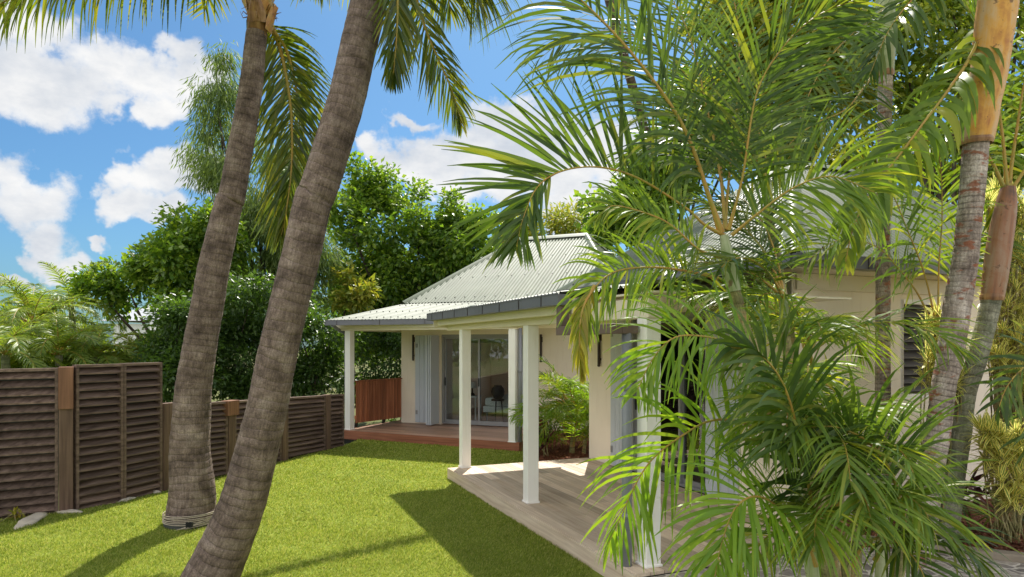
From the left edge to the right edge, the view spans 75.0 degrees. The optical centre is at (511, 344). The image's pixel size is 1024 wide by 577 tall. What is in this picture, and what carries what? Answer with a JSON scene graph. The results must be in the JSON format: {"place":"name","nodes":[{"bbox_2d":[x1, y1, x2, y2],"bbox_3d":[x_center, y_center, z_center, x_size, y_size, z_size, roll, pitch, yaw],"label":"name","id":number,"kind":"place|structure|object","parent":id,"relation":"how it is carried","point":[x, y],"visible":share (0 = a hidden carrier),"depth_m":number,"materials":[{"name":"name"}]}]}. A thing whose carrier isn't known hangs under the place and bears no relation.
{"place":"outdoors","nodes":[
{"label":"outdoors","id":0,"kind":"place"},
{"bbox_2d":[0,440,603,576],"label":"lawn","id":1,"kind":"structure","parent":0,"point":[595,574],"depth_m":7.50,"materials":[{"name":"green plant"}]},
{"bbox_2d":[0,506,24,521],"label":"weed","id":2,"kind":"object","parent":1,"relation":"on","point":[14,512],"visible":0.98,"depth_m":8.04,"materials":[{"name":"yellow plant"}]},
{"bbox_2d":[14,512,47,529],"bbox_3d":[-5.794,2.104,8.040,0.245,0.074,0.848,0,0,-19],"label":"edging stone","id":3,"kind":"object","parent":1,"relation":"on","point":[36,517],"visible":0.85,"depth_m":7.94,"materials":[{"name":"grey stone"}]},
{"bbox_2d":[57,509,82,513],"bbox_3d":[-5.598,2.114,8.436,0.353,0.045,0.146,0,0,-3],"label":"edging stone","id":4,"kind":"object","parent":1,"relation":"on","point":[71,511],"visible":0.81,"depth_m":8.41,"materials":[{"name":"grey stone"}]},
{"bbox_2d":[117,497,135,502],"bbox_3d":[-5.255,2.113,9.100,0.111,0.048,0.284,0,0,12],"label":"edging stone","id":5,"kind":"object","parent":1,"relation":"on","point":[127,498],"visible":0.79,"depth_m":9.07,"materials":[{"name":"grey stone"}]},
{"bbox_2d":[0,362,343,518],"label":"louvre fence","id":6,"kind":"object","parent":1,"relation":"on","point":[77,437],"visible":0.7,"depth_m":8.82,"materials":[{"name":"brown wood"}]},
{"bbox_2d":[0,0,410,522],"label":"coconut palm","id":7,"kind":"object","parent":1,"relation":"on","point":[192,489],"visible":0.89,"depth_m":7.84,"materials":[{"name":"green plant"}]},
{"bbox_2d":[162,511,213,530],"bbox_3d":[-3.816,2.087,7.922,0.628,0.248,0.645,0,0,19],"label":"tree tie","id":8,"kind":"object","parent":7,"relation":"attached to","point":[188,524],"visible":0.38,"depth_m":7.66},
{"bbox_2d":[180,0,536,576],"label":"coconut palm","id":9,"kind":"object","parent":1,"relation":"on","point":[224,545],"visible":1,"depth_m":5.62,"materials":[{"name":"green plant"}]},
{"bbox_2d":[325,233,615,450],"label":"guest house","id":10,"kind":"structure","parent":1,"relation":"on","point":[430,394],"depth_m":16.04,"materials":[{"name":"white wood"}]},
{"bbox_2d":[354,378,401,422],"bbox_3d":[-3.183,1.331,16.185,0.090,0.990,1.644,0,0,34],"label":"slatted railing","id":11,"kind":"object","parent":10,"relation":"attached to","point":[378,399],"visible":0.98,"depth_m":16.06,"materials":[{"name":"orange wood"}]},
{"bbox_2d":[412,335,414,360],"bbox_3d":[-2.455,0.079,16.586,0.055,0.645,0.066,0,0,22],"label":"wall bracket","id":12,"kind":"object","parent":10,"relation":"attached to","point":[413,341],"depth_m":16.57,"materials":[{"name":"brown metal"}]},
{"bbox_2d":[445,337,480,422],"bbox_3d":[-1.209,0.859,16.237,0.960,2.081,0.056,0,0,22],"label":"sliding door","id":13,"kind":"structure","parent":10,"relation":"in","point":[446,420],"depth_m":16.38,"materials":[{"name":"metal"}]},
{"bbox_2d":[471,395,481,419],"bbox_3d":[-1.038,1.636,17.460,0.400,0.600,0.400,0,0,22],"label":"bedside table","id":14,"kind":"object","parent":10,"relation":"on","point":[475,396],"visible":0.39,"depth_m":17.24,"materials":[{"name":"white paint"}]},
{"bbox_2d":[471,382,476,395],"bbox_3d":[-1.038,1.156,17.460,0.240,0.360,0.240,0,0,0],"label":"bedside lamp","id":15,"kind":"object","parent":14,"relation":"on","point":[473,385],"visible":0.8,"depth_m":17.38,"materials":[{"name":"white fabric"}]},
{"bbox_2d":[478,337,507,424],"bbox_3d":[-0.368,0.859,15.863,0.960,2.081,0.056,0,0,22],"label":"sliding door","id":16,"kind":"structure","parent":10,"relation":"in","point":[479,422],"depth_m":16.02,"materials":[{"name":"metal"}]},
{"bbox_2d":[483,394,507,420],"bbox_3d":[0.509,1.576,17.118,2.010,0.720,1.660,0,0,22],"label":"bed","id":17,"kind":"object","parent":10,"relation":"on","point":[489,406],"visible":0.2,"depth_m":16.63,"materials":[{"name":"white fabric"}]},
{"bbox_2d":[491,399,503,421],"bbox_3d":[-0.346,1.637,16.327,0.320,0.601,0.320,0,0,0],"label":"stool","id":18,"kind":"object","parent":10,"relation":"on","point":[496,400],"visible":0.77,"depth_m":16.23,"materials":[{"name":"brown metal"}]},
{"bbox_2d":[491,385,504,398],"bbox_3d":[-0.346,1.165,16.327,0.340,0.338,0.340,0,0,0],"label":"round vase","id":19,"kind":"object","parent":18,"relation":"on","point":[497,391],"visible":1,"depth_m":16.21,"materials":[{"name":"black ceramic"}]},
{"bbox_2d":[540,334,542,361],"bbox_3d":[0.670,0.088,15.353,0.055,0.645,0.066,0,0,22],"label":"wall bracket","id":20,"kind":"object","parent":10,"relation":"attached to","point":[541,339],"depth_m":15.34,"materials":[{"name":"brown metal"}]},
{"bbox_2d":[427,163,1023,576],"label":"house","id":21,"kind":"structure","parent":1,"relation":"on","point":[531,491],"depth_m":8.19,"materials":[{"name":"beige paint"}]},
{"bbox_2d":[597,334,601,366],"bbox_3d":[1.454,0.064,11.113,0.067,0.615,0.054,0,0,-18],"label":"wall bracket","id":22,"kind":"object","parent":21,"relation":"attached to","point":[598,350],"depth_m":11.09,"materials":[{"name":"brown metal"}]},
{"bbox_2d":[635,320,636,456],"bbox_3d":[2.036,0.768,10.059,0.056,2.301,0.597,0,0,-23],"label":"sliding door","id":23,"kind":"structure","parent":21,"relation":"in","point":[636,320],"depth_m":10.31,"materials":[{"name":"metal"}]},
{"bbox_2d":[661,317,681,482],"bbox_3d":[2.227,0.768,9.525,0.036,2.301,0.617,0,0,-23],"label":"sliding door","id":24,"kind":"structure","parent":21,"relation":"in","point":[677,408],"depth_m":9.47,"materials":[{"name":"metal"}]},
{"bbox_2d":[682,316,704,488],"bbox_3d":[2.482,0.768,9.017,0.036,2.301,0.597,0,0,-23],"label":"sliding door","id":25,"kind":"structure","parent":21,"relation":"in","point":[696,482],"depth_m":9.07,"materials":[{"name":"metal"}]},
{"bbox_2d":[901,299,940,398],"bbox_3d":[4.925,0.056,8.147,0.720,1.200,0.150,0,0,-23],"label":"window frame","id":26,"kind":"structure","parent":21,"relation":"in","point":[910,350],"depth_m":8.11,"materials":[{"name":"white paint"}]},
{"bbox_2d":[112,350,700,492],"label":"ground","id":27,"kind":"structure","parent":0,"point":[361,424],"depth_m":29.60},
{"bbox_2d":[0,314,85,368],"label":"feather palm","id":28,"kind":"object","parent":27,"relation":"on","point":[14,340],"visible":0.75,"depth_m":12.95,"materials":[{"name":"green plant"}]},
{"bbox_2d":[0,319,97,368],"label":"loose bush","id":29,"kind":"object","parent":27,"relation":"on","point":[16,365],"visible":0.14,"depth_m":14.04,"materials":[{"name":"green plant"}]},
{"bbox_2d":[0,273,105,340],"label":"feather palm","id":30,"kind":"object","parent":27,"relation":"on","point":[24,301],"visible":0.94,"depth_m":14.85,"materials":[{"name":"green plant"}]},
{"bbox_2d":[0,295,122,351],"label":"loose bush","id":31,"kind":"object","parent":27,"relation":"on","point":[3,307],"visible":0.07,"depth_m":19.07,"materials":[{"name":"green plant"}]},
{"bbox_2d":[0,260,127,346],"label":"feather palm","id":32,"kind":"object","parent":27,"relation":"on","point":[112,316],"visible":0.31,"depth_m":16.60,"materials":[{"name":"green plant"}]},
{"bbox_2d":[0,308,130,367],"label":"feather palm","id":33,"kind":"object","parent":27,"relation":"on","point":[52,336],"visible":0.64,"depth_m":13.76,"materials":[{"name":"green plant"}]},
{"bbox_2d":[59,320,144,366],"bbox_3d":[-9.318,0.998,14.915,2.029,3.123,2.128,0,0,0],"label":"feather palm","id":34,"kind":"object","parent":27,"relation":"on","point":[110,355],"visible":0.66,"depth_m":14.80,"materials":[{"name":"green plant"}]},
{"bbox_2d":[81,336,168,388],"bbox_3d":[-9.272,1.106,16.045,3.055,3.219,2.153,0,0,0],"label":"loose bush","id":35,"kind":"object","parent":27,"relation":"on","point":[130,361],"visible":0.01,"depth_m":15.77,"materials":[{"name":"green plant"}]},
{"bbox_2d":[97,332,153,361],"bbox_3d":[-8.859,1.099,15.959,1.819,2.922,1.767,0,0,24],"label":"feather palm","id":36,"kind":"object","parent":27,"relation":"on","point":[132,345],"visible":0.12,"depth_m":15.71,"materials":[{"name":"green plant"}]},
{"bbox_2d":[100,305,158,348],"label":"villa","id":37,"kind":"object","parent":27,"relation":"on","point":[136,326],"visible":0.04,"depth_m":46.50,"materials":[{"name":"white paint"}]},
{"bbox_2d":[56,194,261,343],"bbox_3d":[-8.639,-0.499,16.928,5.137,6.420,3.346,0,0,0],"label":"broadleaf tree","id":38,"kind":"object","parent":27,"relation":"on","point":[160,264],"visible":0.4,"depth_m":16.41,"materials":[{"name":"green plant"}]},
{"bbox_2d":[117,290,234,402],"bbox_3d":[-7.126,0.728,14.288,2.322,3.878,2.420,0,0,0],"label":"dense shrub","id":39,"kind":"object","parent":27,"relation":"on","point":[166,349],"visible":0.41,"depth_m":14.19,"materials":[{"name":"green plant"}]},
{"bbox_2d":[175,264,274,401],"bbox_3d":[-6.414,0.413,15.505,2.981,4.510,2.336,0,0,43],"label":"dense shrub","id":40,"kind":"object","parent":27,"relation":"on","point":[239,371],"visible":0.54,"depth_m":15.13,"materials":[{"name":"green plant"}]},
{"bbox_2d":[169,34,353,355],"bbox_3d":[-6.975,-2.844,18.827,5.239,11.116,3.670,0,0,10],"label":"gum tree","id":41,"kind":"object","parent":27,"relation":"on","point":[220,97],"visible":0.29,"depth_m":18.15,"materials":[{"name":"green plant"}]},
{"bbox_2d":[242,277,378,402],"bbox_3d":[-4.770,0.406,15.858,3.184,4.517,2.728,0,0,0],"label":"dense shrub","id":42,"kind":"object","parent":27,"relation":"on","point":[326,354],"visible":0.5,"depth_m":15.87,"materials":[{"name":"green plant"}]},
{"bbox_2d":[325,260,385,427],"bbox_3d":[-4.451,0.087,19.054,1.735,5.149,1.617,0,0,0],"label":"yellow shrub","id":43,"kind":"object","parent":27,"relation":"on","point":[359,294],"visible":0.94,"depth_m":18.77,"materials":[{"name":"green plant"}]},
{"bbox_2d":[314,311,400,423],"bbox_3d":[-4.257,0.792,20.605,4.795,3.827,3.300,0,0,0],"label":"dense shrub","id":44,"kind":"object","parent":27,"relation":"on","point":[392,340],"visible":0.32,"depth_m":20.07,"materials":[{"name":"green plant"}]},
{"bbox_2d":[312,145,501,419],"bbox_3d":[-3.319,-1.910,21.939,6.957,9.272,4.094,0,0,0],"label":"broadleaf tree","id":45,"kind":"object","parent":27,"relation":"on","point":[400,276],"visible":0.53,"depth_m":21.29,"materials":[{"name":"green plant"}]},
{"bbox_2d":[491,197,616,255],"bbox_3d":[1.715,-1.691,26.911,5.534,8.812,3.801,0,0,0],"label":"feathery tree","id":46,"kind":"object","parent":27,"relation":"on","point":[559,219],"visible":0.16,"depth_m":26.82,"materials":[{"name":"green plant"}]},
{"bbox_2d":[605,0,669,223],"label":"coconut palm","id":47,"kind":"object","parent":27,"relation":"on","point":[630,80],"visible":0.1,"depth_m":17.89,"materials":[{"name":"green plant"}]},
{"bbox_2d":[565,45,767,255],"bbox_3d":[4.998,-3.069,19.868,6.859,11.599,4.510,0,0,0],"label":"broadleaf tree","id":48,"kind":"object","parent":27,"relation":"on","point":[654,196],"visible":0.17,"depth_m":19.61,"materials":[{"name":"green plant"}]},
{"bbox_2d":[664,0,911,182],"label":"broadleaf tree","id":49,"kind":"object","parent":27,"relation":"on","point":[758,20],"visible":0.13,"depth_m":16.31,"materials":[{"name":"green plant"}]},
{"bbox_2d":[826,0,1023,214],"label":"broadleaf tree","id":50,"kind":"object","parent":27,"relation":"on","point":[957,19],"visible":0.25,"depth_m":16.01,"materials":[{"name":"green plant"}]},
{"bbox_2d":[0,0,1023,348],"label":"sky","id":51,"kind":"structure","parent":0,"point":[87,133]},
{"bbox_2d":[539,435,634,472],"bbox_3d":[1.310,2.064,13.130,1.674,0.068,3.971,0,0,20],"label":"bark mulch","id":52,"kind":"object","parent":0,"point":[560,453],"visible":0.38,"depth_m":12.80,"materials":[{"name":"brown wood"}]},
{"bbox_2d":[504,355,588,453],"bbox_3d":[1.122,1.145,12.656,2.352,1.963,2.309,0,0,-14],"label":"areca palm","id":53,"kind":"object","parent":52,"relation":"on","point":[578,416],"visible":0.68,"depth_m":12.40,"materials":[{"name":"green plant"}]},
{"bbox_2d":[539,415,558,456],"bbox_3d":[0.579,1.651,12.277,0.616,0.866,0.687,0,0,0],"label":"cordyline","id":54,"kind":"object","parent":52,"relation":"on","point":[545,443],"visible":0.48,"depth_m":12.23,"materials":[{"name":"green plant"}]},
{"bbox_2d":[652,547,1023,576],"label":"paving","id":55,"kind":"structure","parent":0,"point":[1014,569],"depth_m":5.89,"materials":[{"name":"grey stone"}]},
{"bbox_2d":[435,0,1023,576],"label":"areca palm","id":56,"kind":"object","parent":55,"relation":"on","point":[811,416],"visible":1,"depth_m":4.24,"materials":[{"name":"green plant"}]},
{"bbox_2d":[827,0,1019,567],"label":"ringed palm","id":57,"kind":"object","parent":55,"relation":"on","point":[979,88],"visible":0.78,"depth_m":5.91,"materials":[{"name":"green plant"}]},
{"bbox_2d":[849,535,1023,562],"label":"kerb","id":58,"kind":"structure","parent":55,"relation":"on","point":[1014,556],"depth_m":6.16,"materials":[{"name":"concrete"}]},
{"bbox_2d":[700,493,1023,551],"bbox_3d":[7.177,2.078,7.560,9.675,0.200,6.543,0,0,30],"label":"mulch bed","id":59,"kind":"object","parent":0,"point":[977,517],"visible":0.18,"depth_m":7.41,"materials":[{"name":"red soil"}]},
{"bbox_2d":[749,0,901,532],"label":"ringed palm","id":60,"kind":"object","parent":59,"relation":"on","point":[885,110],"visible":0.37,"depth_m":6.43,"materials":[{"name":"green plant"}]},
{"bbox_2d":[783,91,1023,356],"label":"areca palm","id":61,"kind":"object","parent":59,"relation":"on","point":[828,263],"visible":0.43,"depth_m":6.39,"materials":[{"name":"green plant"}]},
{"bbox_2d":[910,293,980,521],"bbox_3d":[4.230,0.656,6.511,0.598,2.336,0.840,0,0,44],"label":"variegated shrub","id":62,"kind":"object","parent":59,"relation":"on","point":[928,363],"visible":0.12,"depth_m":6.46,"materials":[{"name":"green plant"}]},
{"bbox_2d":[872,0,1023,544],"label":"ringed palm","id":63,"kind":"object","parent":59,"relation":"on","point":[998,257],"visible":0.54,"depth_m":6.48,"materials":[{"name":"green plant"}]},
{"bbox_2d":[963,462,997,515],"bbox_3d":[4.792,1.512,6.902,0.592,0.644,0.501,0,0,-19],"label":"cordyline","id":64,"kind":"object","parent":59,"relation":"on","point":[976,488],"visible":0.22,"depth_m":6.87,"materials":[{"name":"purple plant"}]},
{"bbox_2d":[959,408,1023,542],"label":"variegated shrub","id":65,"kind":"object","parent":59,"relation":"on","point":[993,439],"visible":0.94,"depth_m":6.07,"materials":[{"name":"green plant"}]},
{"bbox_2d":[962,482,1023,531],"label":"strap leaf plant","id":66,"kind":"object","parent":59,"relation":"on","point":[980,513],"visible":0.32,"depth_m":6.64,"materials":[{"name":"green plant"}]},
{"bbox_2d":[965,302,1023,468],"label":"areca palm","id":67,"kind":"object","parent":59,"relation":"on","point":[1005,406],"visible":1,"depth_m":5.79,"materials":[{"name":"green plant"}]},
{"bbox_2d":[971,171,1023,528],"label":"palm tree","id":68,"kind":"object","parent":59,"relation":"on","point":[1012,306],"visible":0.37,"depth_m":6.77,"materials":[{"name":"green plant"}]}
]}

